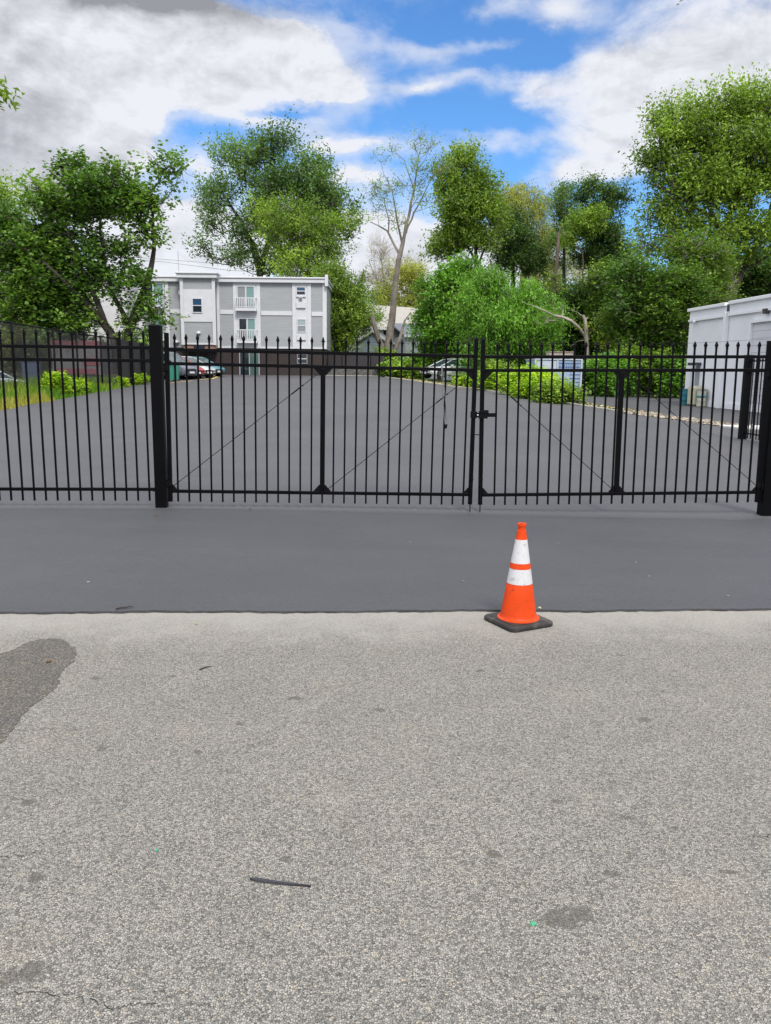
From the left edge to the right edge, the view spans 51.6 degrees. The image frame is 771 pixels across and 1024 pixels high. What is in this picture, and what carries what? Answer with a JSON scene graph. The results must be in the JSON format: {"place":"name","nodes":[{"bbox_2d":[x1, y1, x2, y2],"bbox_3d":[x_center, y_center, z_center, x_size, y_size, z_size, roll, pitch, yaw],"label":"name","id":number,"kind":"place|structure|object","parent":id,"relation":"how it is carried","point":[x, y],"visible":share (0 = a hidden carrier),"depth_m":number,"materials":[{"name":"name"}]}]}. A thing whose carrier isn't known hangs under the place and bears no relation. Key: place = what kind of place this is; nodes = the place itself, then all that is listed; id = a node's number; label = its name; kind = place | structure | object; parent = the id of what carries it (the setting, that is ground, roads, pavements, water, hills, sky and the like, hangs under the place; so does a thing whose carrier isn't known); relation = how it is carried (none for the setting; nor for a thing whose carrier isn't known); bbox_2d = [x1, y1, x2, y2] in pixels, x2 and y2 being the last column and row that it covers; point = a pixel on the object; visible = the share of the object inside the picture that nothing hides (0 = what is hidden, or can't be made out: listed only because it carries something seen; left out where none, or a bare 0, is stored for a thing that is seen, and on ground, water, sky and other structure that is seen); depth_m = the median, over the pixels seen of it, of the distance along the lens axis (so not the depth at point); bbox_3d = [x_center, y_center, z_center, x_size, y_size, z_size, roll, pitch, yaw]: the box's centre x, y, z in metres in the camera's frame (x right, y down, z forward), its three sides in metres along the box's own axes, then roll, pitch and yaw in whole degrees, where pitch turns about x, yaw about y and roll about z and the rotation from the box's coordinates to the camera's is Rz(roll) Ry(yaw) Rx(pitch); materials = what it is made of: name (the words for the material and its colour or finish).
{"place":"outdoors","nodes":[
{"label":"outdoors","id":0,"kind":"place"},
{"bbox_2d":[0,76,24,110],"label":"hanging branch","id":1,"kind":"object","parent":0,"point":[5,96],"visible":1,"depth_m":8.39,"materials":[{"name":"green plant"}]},
{"bbox_2d":[16,374,673,396],"bbox_3d":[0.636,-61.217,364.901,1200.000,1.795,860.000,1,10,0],"label":"ground","id":2,"kind":"structure","parent":0,"point":[451,382],"depth_m":57.86,"materials":[{"name":"soil"}]},
{"bbox_2d":[0,165,34,268],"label":"roadside tree","id":3,"kind":"object","parent":2,"relation":"on","point":[7,192],"visible":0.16,"depth_m":57.09,"materials":[{"name":"green plant"}]},
{"bbox_2d":[21,361,40,379],"bbox_3d":[-17.499,-6.820,39.484,0.810,1.359,0.857,0,10,-6],"label":"waste bin","id":4,"kind":"object","parent":2,"relation":"on","point":[30,368],"visible":0.14,"depth_m":39.09,"materials":[{"name":"blue plastic"}]},
{"bbox_2d":[0,320,79,376],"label":"hedge","id":5,"kind":"object","parent":2,"relation":"on","point":[23,350],"visible":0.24,"depth_m":53.87,"materials":[{"name":"green plant"}]},
{"bbox_2d":[40,370,73,394],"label":"weed clump","id":6,"kind":"object","parent":2,"relation":"on","point":[56,380],"visible":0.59,"depth_m":32.82,"materials":[{"name":"green plant"}]},
{"bbox_2d":[0,321,118,391],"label":"chain link fence","id":7,"kind":"object","parent":2,"relation":"on","point":[53,338],"visible":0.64,"depth_m":33.71,"materials":[{"name":"grey"}]},
{"bbox_2d":[0,374,143,409],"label":"grass","id":8,"kind":"structure","parent":2,"relation":"on","point":[22,396],"depth_m":30.61,"materials":[{"name":"plant"}]},
{"bbox_2d":[66,380,85,393],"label":"weed clump","id":9,"kind":"object","parent":2,"relation":"on","point":[79,389],"visible":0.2,"depth_m":34.06,"materials":[{"name":"green plant"}]},
{"bbox_2d":[50,340,111,377],"bbox_3d":[-18.723,-9.271,49.325,2.955,2.510,2.380,0,10,-3],"label":"box trailer","id":10,"kind":"object","parent":2,"relation":"on","point":[81,354],"visible":0.18,"depth_m":48.19,"materials":[{"name":"red"}]},
{"bbox_2d":[75,377,91,390],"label":"weed clump","id":11,"kind":"object","parent":2,"relation":"on","point":[81,381],"visible":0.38,"depth_m":35.48,"materials":[{"name":"green plant"}]},
{"bbox_2d":[0,139,197,369],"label":"maple tree","id":12,"kind":"object","parent":2,"relation":"on","point":[36,285],"visible":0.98,"depth_m":47.28,"materials":[{"name":"green plant"}]},
{"bbox_2d":[112,376,130,385],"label":"weed clump","id":13,"kind":"object","parent":2,"relation":"on","point":[125,380],"visible":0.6,"depth_m":41.34,"materials":[{"name":"green plant"}]},
{"bbox_2d":[116,338,149,384],"bbox_3d":[-13.925,-8.152,44.633,0.172,2.804,6.862,0,10,-2],"label":"screen fence","id":14,"kind":"object","parent":2,"relation":"on","point":[127,366],"visible":0.34,"depth_m":43.50,"materials":[{"name":"black"}]},
{"bbox_2d":[137,373,149,383],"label":"weed clump","id":15,"kind":"object","parent":2,"relation":"on","point":[141,376],"visible":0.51,"depth_m":44.70,"materials":[{"name":"green plant"}]},
{"bbox_2d":[77,254,334,375],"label":"apartment building","id":16,"kind":"structure","parent":2,"relation":"on","point":[214,305],"depth_m":62.16,"materials":[{"name":"paint"}]},
{"bbox_2d":[145,283,164,304],"bbox_3d":[-18.048,-16.935,62.000,1.668,1.682,0.065,1,10,0],"label":"balcony door","id":17,"kind":"structure","parent":16,"relation":"in","point":[158,284],"depth_m":61.94,"materials":[{"name":"white glass"}]},
{"bbox_2d":[192,298,202,312],"bbox_3d":[-14.473,-15.875,61.297,0.782,1.106,0.060,1,10,0],"label":"window","id":18,"kind":"structure","parent":16,"relation":"in","point":[196,302],"depth_m":61.29,"materials":[{"name":"white glass"}]},
{"bbox_2d":[237,286,254,307],"bbox_3d":[-10.863,-16.720,62.024,1.393,1.702,0.065,1,10,0],"label":"balcony door","id":19,"kind":"structure","parent":16,"relation":"in","point":[242,291],"depth_m":61.99,"materials":[{"name":"grey glass"}]},
{"bbox_2d":[238,318,255,338],"bbox_3d":[-10.829,-14.311,62.435,1.354,1.707,0.065,1,10,0],"label":"balcony door","id":20,"kind":"structure","parent":16,"relation":"in","point":[243,323],"depth_m":62.40,"materials":[{"name":"white glass"}]},
{"bbox_2d":[239,353,259,374],"bbox_3d":[-10.738,-11.697,62.961,1.609,1.912,0.085,1,10,0],"label":"patio door","id":21,"kind":"structure","parent":16,"relation":"in","point":[249,357],"depth_m":62.92,"materials":[{"name":"grey"}]},
{"bbox_2d":[296,287,305,294],"bbox_3d":[-6.570,-17.162,61.939,0.746,0.666,0.060,1,10,0],"label":"window","id":22,"kind":"structure","parent":16,"relation":"in","point":[299,290],"depth_m":61.94,"materials":[{"name":"white glass"}]},
{"bbox_2d":[297,319,305,332],"bbox_3d":[-6.568,-14.572,62.380,0.727,1.037,0.060,1,10,0],"label":"window","id":23,"kind":"structure","parent":16,"relation":"in","point":[301,323],"depth_m":62.38,"materials":[{"name":"white glass"}]},
{"bbox_2d":[297,354,307,363],"bbox_3d":[-6.564,-12.080,62.866,0.825,0.778,0.060,1,10,0],"label":"window","id":24,"kind":"structure","parent":16,"relation":"in","point":[304,360],"depth_m":62.89,"materials":[{"name":"grey"}]},
{"bbox_2d":[181,104,372,276],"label":"silver maple","id":25,"kind":"object","parent":2,"relation":"on","point":[316,179],"visible":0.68,"depth_m":76.82,"materials":[{"name":"green plant"}]},
{"bbox_2d":[237,185,373,280],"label":"locust tree","id":26,"kind":"object","parent":2,"relation":"on","point":[280,229],"visible":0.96,"depth_m":73.02,"materials":[{"name":"green plant"}]},
{"bbox_2d":[306,255,387,351],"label":"roadside tree","id":27,"kind":"object","parent":2,"relation":"on","point":[350,307],"visible":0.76,"depth_m":68.98,"materials":[{"name":"green plant"}]},
{"bbox_2d":[327,369,383,375],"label":"stone wall","id":28,"kind":"structure","parent":2,"relation":"on","point":[352,372],"depth_m":63.46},
{"bbox_2d":[327,355,384,376],"bbox_3d":[-2.369,-11.667,63.781,4.734,2.149,0.130,2,10,9],"label":"back fence","id":29,"kind":"object","parent":2,"relation":"on","point":[351,360],"visible":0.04,"depth_m":63.71,"materials":[{"name":"grey"}]},
{"bbox_2d":[355,276,388,332],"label":"roadside tree","id":30,"kind":"object","parent":2,"relation":"on","point":[373,295],"visible":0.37,"depth_m":85.17,"materials":[{"name":"green plant"}]},
{"bbox_2d":[358,329,395,351],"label":"garage","id":31,"kind":"structure","parent":2,"relation":"on","point":[371,336],"depth_m":78.21,"materials":[{"name":"grey"}]},
{"bbox_2d":[369,344,399,376],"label":"kerbside shrub","id":32,"kind":"object","parent":2,"relation":"on","point":[385,349],"visible":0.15,"depth_m":65.46,"materials":[{"name":"green plant"}]},
{"bbox_2d":[369,352,405,376],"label":"kerbside shrub","id":33,"kind":"object","parent":2,"relation":"on","point":[386,363],"visible":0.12,"depth_m":62.66,"materials":[{"name":"green plant"}]},
{"bbox_2d":[352,229,435,302],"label":"bare tree","id":34,"kind":"object","parent":2,"relation":"on","point":[384,247],"visible":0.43,"depth_m":107.61,"materials":[{"name":"green plant"}]},
{"bbox_2d":[346,305,454,380],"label":"gabled house","id":35,"kind":"structure","parent":2,"relation":"on","point":[402,313],"depth_m":91.76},
{"bbox_2d":[367,256,441,307],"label":"roadside tree","id":36,"kind":"object","parent":2,"relation":"on","point":[408,277],"visible":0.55,"depth_m":99.79,"materials":[{"name":"green plant"}]},
{"bbox_2d":[386,357,427,378],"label":"kerbside shrub","id":37,"kind":"object","parent":2,"relation":"on","point":[396,373],"visible":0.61,"depth_m":60.69,"materials":[{"name":"green plant"}]},
{"bbox_2d":[359,123,458,351],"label":"sparse tree","id":38,"kind":"object","parent":2,"relation":"on","point":[391,324],"visible":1,"depth_m":66.77,"materials":[{"name":"grey plant"}]},
{"bbox_2d":[399,349,438,366],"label":"kerbside shrub","id":39,"kind":"object","parent":2,"relation":"on","point":[417,360],"visible":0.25,"depth_m":62.20,"materials":[{"name":"green plant"}]},
{"bbox_2d":[403,248,485,379],"bbox_3d":[4.950,-15.288,62.339,7.230,10.151,6.647,1,10,0],"label":"maple tree","id":40,"kind":"object","parent":2,"relation":"on","point":[431,326],"visible":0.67,"depth_m":61.36,"materials":[{"name":"green plant"}]},
{"bbox_2d":[419,359,471,378],"bbox_3d":[4.759,-10.536,58.646,4.655,1.450,2.180,-5,11,-31],"label":"parked car","id":41,"kind":"object","parent":2,"relation":"on","point":[428,374],"visible":0.48,"depth_m":57.78,"materials":[{"name":"silver metal"}]},
{"bbox_2d":[408,128,517,375],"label":"tall tree","id":42,"kind":"object","parent":2,"relation":"on","point":[470,207],"visible":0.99,"depth_m":71.41,"materials":[{"name":"green plant"}]},
{"bbox_2d":[449,372,479,387],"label":"kerbside shrub","id":43,"kind":"object","parent":2,"relation":"on","point":[462,378],"visible":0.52,"depth_m":49.05,"materials":[{"name":"green plant"}]},
{"bbox_2d":[470,360,512,390],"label":"kerbside shrub","id":44,"kind":"object","parent":2,"relation":"on","point":[488,382],"visible":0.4,"depth_m":44.56,"materials":[{"name":"green plant"}]},
{"bbox_2d":[478,359,517,372],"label":"kerbside shrub","id":45,"kind":"object","parent":2,"relation":"on","point":[490,361],"visible":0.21,"depth_m":48.90,"materials":[{"name":"green plant"}]},
{"bbox_2d":[433,261,573,377],"bbox_3d":[8.382,-12.780,56.479,10.055,9.756,6.213,1,10,0],"label":"drooping tree","id":46,"kind":"object","parent":2,"relation":"on","point":[505,314],"visible":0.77,"depth_m":55.60,"materials":[{"name":"green plant"}]},
{"bbox_2d":[492,364,538,394],"bbox_3d":[6.937,-6.713,41.045,2.879,1.753,2.380,1,10,0],"label":"kerbside shrub","id":47,"kind":"object","parent":2,"relation":"on","point":[512,377],"visible":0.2,"depth_m":40.88,"materials":[{"name":"green plant"}]},
{"bbox_2d":[479,199,565,291],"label":"dark tree","id":48,"kind":"object","parent":2,"relation":"on","point":[520,254],"visible":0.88,"depth_m":77.81,"materials":[{"name":"green plant"}]},
{"bbox_2d":[395,377,660,413],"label":"leaf litter","id":49,"kind":"object","parent":2,"relation":"on","point":[602,406],"visible":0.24,"depth_m":35.30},
{"bbox_2d":[473,177,587,296],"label":"willow tree","id":50,"kind":"object","parent":2,"relation":"on","point":[514,192],"visible":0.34,"depth_m":87.06,"materials":[{"name":"green plant"}]},
{"bbox_2d":[503,372,565,398],"bbox_3d":[7.314,-5.877,37.965,3.036,1.843,2.627,10,13,44],"label":"kerbside shrub","id":51,"kind":"object","parent":2,"relation":"on","point":[524,386],"visible":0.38,"depth_m":37.67,"materials":[{"name":"green plant"}]},
{"bbox_2d":[512,361,558,380],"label":"kerbside shrub","id":52,"kind":"object","parent":2,"relation":"on","point":[536,367],"visible":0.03,"depth_m":42.75,"materials":[{"name":"green plant"}]},
{"bbox_2d":[477,291,601,364],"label":"sapling","id":53,"kind":"object","parent":2,"relation":"on","point":[533,322],"visible":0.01,"depth_m":67.75,"materials":[{"name":"green plant"}]},
{"bbox_2d":[514,228,568,350],"bbox_3d":[11.598,-15.199,59.928,4.875,12.004,2.378,-2,10,-13],"label":"leaning trunk","id":54,"kind":"object","parent":2,"relation":"on","point":[554,286],"visible":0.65,"depth_m":59.56,"materials":[{"name":"brown plant"}]},
{"bbox_2d":[523,297,588,393],"bbox_3d":[10.909,-11.256,54.044,5.482,6.556,2.641,-3,10,-20],"label":"broken tree","id":55,"kind":"object","parent":2,"relation":"on","point":[584,333],"visible":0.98,"depth_m":53.49,"materials":[{"name":"green plant"}]},
{"bbox_2d":[537,173,579,297],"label":"slender tree","id":56,"kind":"object","parent":2,"relation":"on","point":[562,206],"visible":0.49,"depth_m":76.31,"materials":[{"name":"green plant"}]},
{"bbox_2d":[526,377,593,403],"bbox_3d":[7.633,-5.169,35.035,2.552,1.594,2.697,9,13,41],"label":"kerbside shrub","id":57,"kind":"object","parent":2,"relation":"on","point":[556,394],"visible":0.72,"depth_m":34.71,"materials":[{"name":"green plant"}]},
{"bbox_2d":[521,265,603,359],"bbox_3d":[14.636,-14.866,64.506,8.563,10.019,7.253,1,10,0],"label":"sapling","id":58,"kind":"object","parent":2,"relation":"on","point":[575,336],"visible":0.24,"depth_m":63.03,"materials":[{"name":"green plant"}]},
{"bbox_2d":[543,193,615,279],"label":"golden shrub tree","id":59,"kind":"object","parent":2,"relation":"on","point":[585,220],"visible":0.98,"depth_m":70.29,"materials":[{"name":"green plant"}]},
{"bbox_2d":[548,167,640,365],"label":"dark tree","id":60,"kind":"object","parent":2,"relation":"on","point":[607,242],"visible":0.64,"depth_m":72.66,"materials":[{"name":"green plant"}]},
{"bbox_2d":[569,254,622,353],"bbox_3d":[17.127,-14.676,62.220,5.390,10.493,5.650,6,11,30],"label":"sapling","id":61,"kind":"object","parent":2,"relation":"on","point":[591,299],"visible":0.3,"depth_m":61.37,"materials":[{"name":"green plant"}]},
{"bbox_2d":[575,293,622,351],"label":"sapling","id":62,"kind":"object","parent":2,"relation":"on","point":[599,322],"visible":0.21,"depth_m":54.38,"materials":[{"name":"green plant"}]},
{"bbox_2d":[582,353,631,396],"bbox_3d":[12.905,-8.021,47.883,2.935,3.062,3.281,9,13,42],"label":"hedge plant","id":63,"kind":"object","parent":2,"relation":"on","point":[600,384],"visible":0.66,"depth_m":47.28,"materials":[{"name":"green plant"}]},
{"bbox_2d":[591,348,643,396],"bbox_3d":[14.045,-8.466,49.247,3.556,3.229,3.663,7,12,34],"label":"hedge plant","id":64,"kind":"object","parent":2,"relation":"on","point":[632,382],"visible":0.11,"depth_m":48.62,"materials":[{"name":"green plant"}]},
{"bbox_2d":[611,342,655,396],"bbox_3d":[15.399,-8.779,50.103,3.925,4.045,3.980,1,10,0],"label":"hedge plant","id":65,"kind":"object","parent":2,"relation":"on","point":[635,351],"visible":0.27,"depth_m":49.24,"materials":[{"name":"green plant"}]},
{"bbox_2d":[593,246,676,354],"bbox_3d":[16.932,-12.510,52.664,6.505,9.734,5.472,1,10,0],"label":"sapling","id":66,"kind":"object","parent":2,"relation":"on","point":[630,271],"visible":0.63,"depth_m":51.69,"materials":[{"name":"green plant"}]},
{"bbox_2d":[633,345,678,397],"bbox_3d":[16.848,-8.670,49.681,3.713,3.332,3.365,-3,10,-19],"label":"hedge plant","id":67,"kind":"object","parent":2,"relation":"on","point":[654,366],"visible":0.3,"depth_m":48.94,"materials":[{"name":"green plant"}]},
{"bbox_2d":[651,352,686,397],"bbox_3d":[17.532,-8.098,48.274,3.468,3.238,3.367,1,10,0],"label":"hedge plant","id":68,"kind":"object","parent":2,"relation":"on","point":[676,381],"visible":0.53,"depth_m":47.84,"materials":[{"name":"green plant"}]},
{"bbox_2d":[632,252,720,396],"bbox_3d":[18.440,-11.745,50.694,5.600,8.970,5.105,1,10,0],"label":"sapling","id":69,"kind":"object","parent":2,"relation":"on","point":[686,288],"visible":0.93,"depth_m":49.69,"materials":[{"name":"green plant"}]},
{"bbox_2d":[623,411,750,425],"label":"gravel","id":70,"kind":"structure","parent":2,"relation":"on","point":[693,419],"depth_m":26.70,"materials":[{"name":"gravel"}]},
{"bbox_2d":[618,62,770,300],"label":"cottonwood tree","id":71,"kind":"object","parent":2,"relation":"on","point":[713,175],"visible":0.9,"depth_m":57.54,"materials":[{"name":"green plant"}]},
{"bbox_2d":[652,219,745,306],"bbox_3d":[21.408,-13.858,54.649,6.515,11.737,4.955,1,10,0],"label":"sapling","id":72,"kind":"object","parent":2,"relation":"on","point":[713,257],"visible":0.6,"depth_m":53.51,"materials":[{"name":"green plant"}]},
{"bbox_2d":[658,246,770,305],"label":"sapling","id":73,"kind":"object","parent":2,"relation":"on","point":[757,280],"visible":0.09,"depth_m":66.13,"materials":[{"name":"green plant"}]},
{"bbox_2d":[685,294,770,411],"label":"storage building","id":74,"kind":"structure","parent":2,"relation":"on","point":[734,322],"depth_m":36.12,"materials":[{"name":"white metal"}]},
{"bbox_2d":[694,366,699,385],"bbox_3d":[15.264,-6.173,39.043,0.048,1.922,0.557,0,10,-6],"label":"service door","id":75,"kind":"structure","parent":74,"relation":"in","point":[697,374],"depth_m":38.97,"materials":[{"name":"grey"}]},
{"bbox_2d":[750,321,770,404],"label":"roller door","id":76,"kind":"structure","parent":74,"relation":"in","point":[761,330],"depth_m":33.59,"materials":[{"name":"metal"}]},
{"bbox_2d":[737,358,764,439],"bbox_3d":[9.180,-2.504,18.508,0.195,2.330,3.700,0,10,-2],"label":"side fence","id":77,"kind":"object","parent":2,"relation":"on","point":[752,361],"visible":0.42,"depth_m":20.05,"materials":[{"name":"black"}]},
{"bbox_2d":[0,610,770,1023],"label":"road","id":78,"kind":"structure","parent":0,"point":[438,812],"depth_m":3.09,"materials":[{"name":"grey asphalt"}]},
{"bbox_2d":[0,638,76,743],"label":"pavement patch","id":79,"kind":"object","parent":78,"relation":"on","point":[29,676],"visible":1,"depth_m":4.54,"materials":[{"name":"asphalt"}]},
{"bbox_2d":[3,990,154,1008],"bbox_3d":[-0.851,1.340,2.189,0.507,0.001,0.046,1,10,4],"label":"road crack","id":80,"kind":"object","parent":78,"relation":"on","point":[82,998],"visible":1,"depth_m":2.19,"materials":[{"name":"black"}]},
{"bbox_2d":[250,877,310,886],"bbox_3d":[-0.358,1.256,2.701,0.215,0.007,0.019,3,10,12],"label":"rubber strip","id":81,"kind":"object","parent":78,"relation":"on","point":[261,880],"visible":1,"depth_m":2.70,"materials":[{"name":"grey"}]},
{"bbox_2d":[0,610,765,613],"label":"joint crack","id":82,"kind":"object","parent":78,"relation":"on","point":[404,611],"visible":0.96,"depth_m":5.83,"materials":[{"name":"black"}]},
{"bbox_2d":[484,522,552,632],"bbox_3d":[0.936,0.427,5.549,0.366,0.712,0.366,-4,11,-27],"label":"traffic cone","id":83,"kind":"object","parent":78,"relation":"on","point":[517,614],"visible":1,"depth_m":5.48,"materials":[{"name":"plastic"}]},
{"bbox_2d":[0,508,770,613],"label":"driveway apron","id":84,"kind":"object","parent":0,"point":[54,560],"visible":0.98,"depth_m":7.38,"materials":[{"name":"grey asphalt"}]},
{"bbox_2d":[0,375,770,519],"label":"parking lot","id":85,"kind":"structure","parent":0,"point":[732,509],"depth_m":16.24,"materials":[{"name":"grey asphalt"}]},
{"bbox_2d":[0,328,154,500],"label":"picket fence","id":86,"kind":"object","parent":85,"relation":"on","point":[49,359],"visible":1,"depth_m":10.04,"materials":[{"name":"black"}]},
{"bbox_2d":[148,324,168,507],"bbox_3d":[-2.881,-1.052,10.154,0.148,2.602,0.148,0,10,-3],"label":"gate post","id":87,"kind":"object","parent":85,"relation":"on","point":[158,406],"visible":0.87,"depth_m":10.07,"materials":[{"name":"metal"}]},
{"bbox_2d":[162,333,478,511],"bbox_3d":[-0.800,-1.131,10.251,4.115,2.268,0.102,1,10,-3],"label":"gate leaf","id":88,"kind":"object","parent":87,"relation":"attached to","point":[322,488],"visible":1,"depth_m":10.22,"materials":[{"name":"black"}]},
{"bbox_2d":[441,364,447,428],"bbox_3d":[0.749,-1.479,10.236,0.112,0.816,0.043,5,11,26],"label":"steel cable","id":89,"kind":"object","parent":88,"relation":"hanging from","point":[445,425],"visible":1,"depth_m":10.23,"materials":[{"name":"grey metal"}]},
{"bbox_2d":[163,352,196,378],"bbox_3d":[-14.624,-9.722,53.080,4.555,1.830,2.210,6,11,28],"label":"parked car","id":90,"kind":"object","parent":85,"relation":"on","point":[192,372],"visible":0.28,"depth_m":52.20,"materials":[{"name":"grey"}]},
{"bbox_2d":[179,357,204,378],"bbox_3d":[-14.466,-9.881,54.566,4.355,1.550,2.140,6,11,28],"label":"parked car","id":91,"kind":"object","parent":85,"relation":"on","point":[201,371],"visible":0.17,"depth_m":54.02,"materials":[{"name":"red"}]},
{"bbox_2d":[181,356,215,377],"bbox_3d":[-14.020,-10.146,55.959,4.455,1.530,2.140,6,11,30],"label":"parked car","id":92,"kind":"object","parent":85,"relation":"on","point":[205,368],"visible":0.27,"depth_m":55.38,"materials":[{"name":"silver metal"}]},
{"bbox_2d":[195,357,224,376],"bbox_3d":[-13.922,-10.731,58.990,4.355,1.470,2.110,6,11,30],"label":"parked car","id":93,"kind":"object","parent":85,"relation":"on","point":[205,360],"visible":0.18,"depth_m":58.38,"materials":[{"name":"teal"}]},
{"bbox_2d":[385,377,631,413],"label":"kerb","id":94,"kind":"structure","parent":85,"relation":"on","point":[588,406],"depth_m":43.80,"materials":[{"name":"concrete"}]},
{"bbox_2d":[756,366,770,515],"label":"gate post","id":95,"kind":"object","parent":85,"relation":"on","point":[764,506],"visible":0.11,"depth_m":10.64,"materials":[{"name":"metal"}]},
{"bbox_2d":[477,338,770,511],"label":"gate leaf","id":96,"kind":"object","parent":95,"relation":"attached to","point":[621,376],"visible":1,"depth_m":10.46,"materials":[{"name":"black"}]},
{"bbox_2d":[0,0,770,351],"label":"sky","id":97,"kind":"structure","parent":0,"point":[553,89],"materials":[{"name":"white"}]},
{"bbox_2d":[468,387,759,424],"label":"curb","id":98,"kind":"structure","parent":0,"point":[653,407],"depth_m":35.30,"materials":[{"name":"concrete"}]},
{"bbox_2d":[525,359,582,390],"bbox_3d":[10.045,-8.140,47.893,2.849,2.039,2.320,0,10,-4],"label":"storage container","id":99,"kind":"object","parent":98,"relation":"on","point":[557,363],"visible":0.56,"depth_m":46.74,"materials":[{"name":"metal"}]},
{"bbox_2d":[545,351,572,354],"bbox_3d":[10.316,-9.291,47.293,1.470,0.433,0.900,0,10,-4],"label":"wooden crate","id":100,"kind":"object","parent":99,"relation":"on","point":[559,353],"visible":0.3,"depth_m":46.88,"materials":[{"name":"grey wood"}]},
{"bbox_2d":[679,388,687,404],"bbox_3d":[14.726,-5.659,39.181,0.551,0.800,0.551,-7,12,-39],"label":"steel drum","id":101,"kind":"object","parent":98,"relation":"on","point":[684,395],"visible":0.4,"depth_m":38.96,"materials":[{"name":"teal paint"}]},
{"bbox_2d":[687,386,701,405],"bbox_3d":[14.896,-5.606,38.479,0.520,0.960,0.440,-1,10,-8],"label":"cream tank","id":102,"kind":"object","parent":98,"relation":"on","point":[695,388],"visible":0.69,"depth_m":38.30,"materials":[{"name":"paint"}]},
{"bbox_2d":[696,389,706,406],"bbox_3d":[15.104,-5.459,38.098,0.459,0.820,0.459,8,12,36],"label":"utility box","id":103,"kind":"object","parent":98,"relation":"on","point":[698,400],"visible":0.85,"depth_m":37.94,"materials":[{"name":"beige paint"}]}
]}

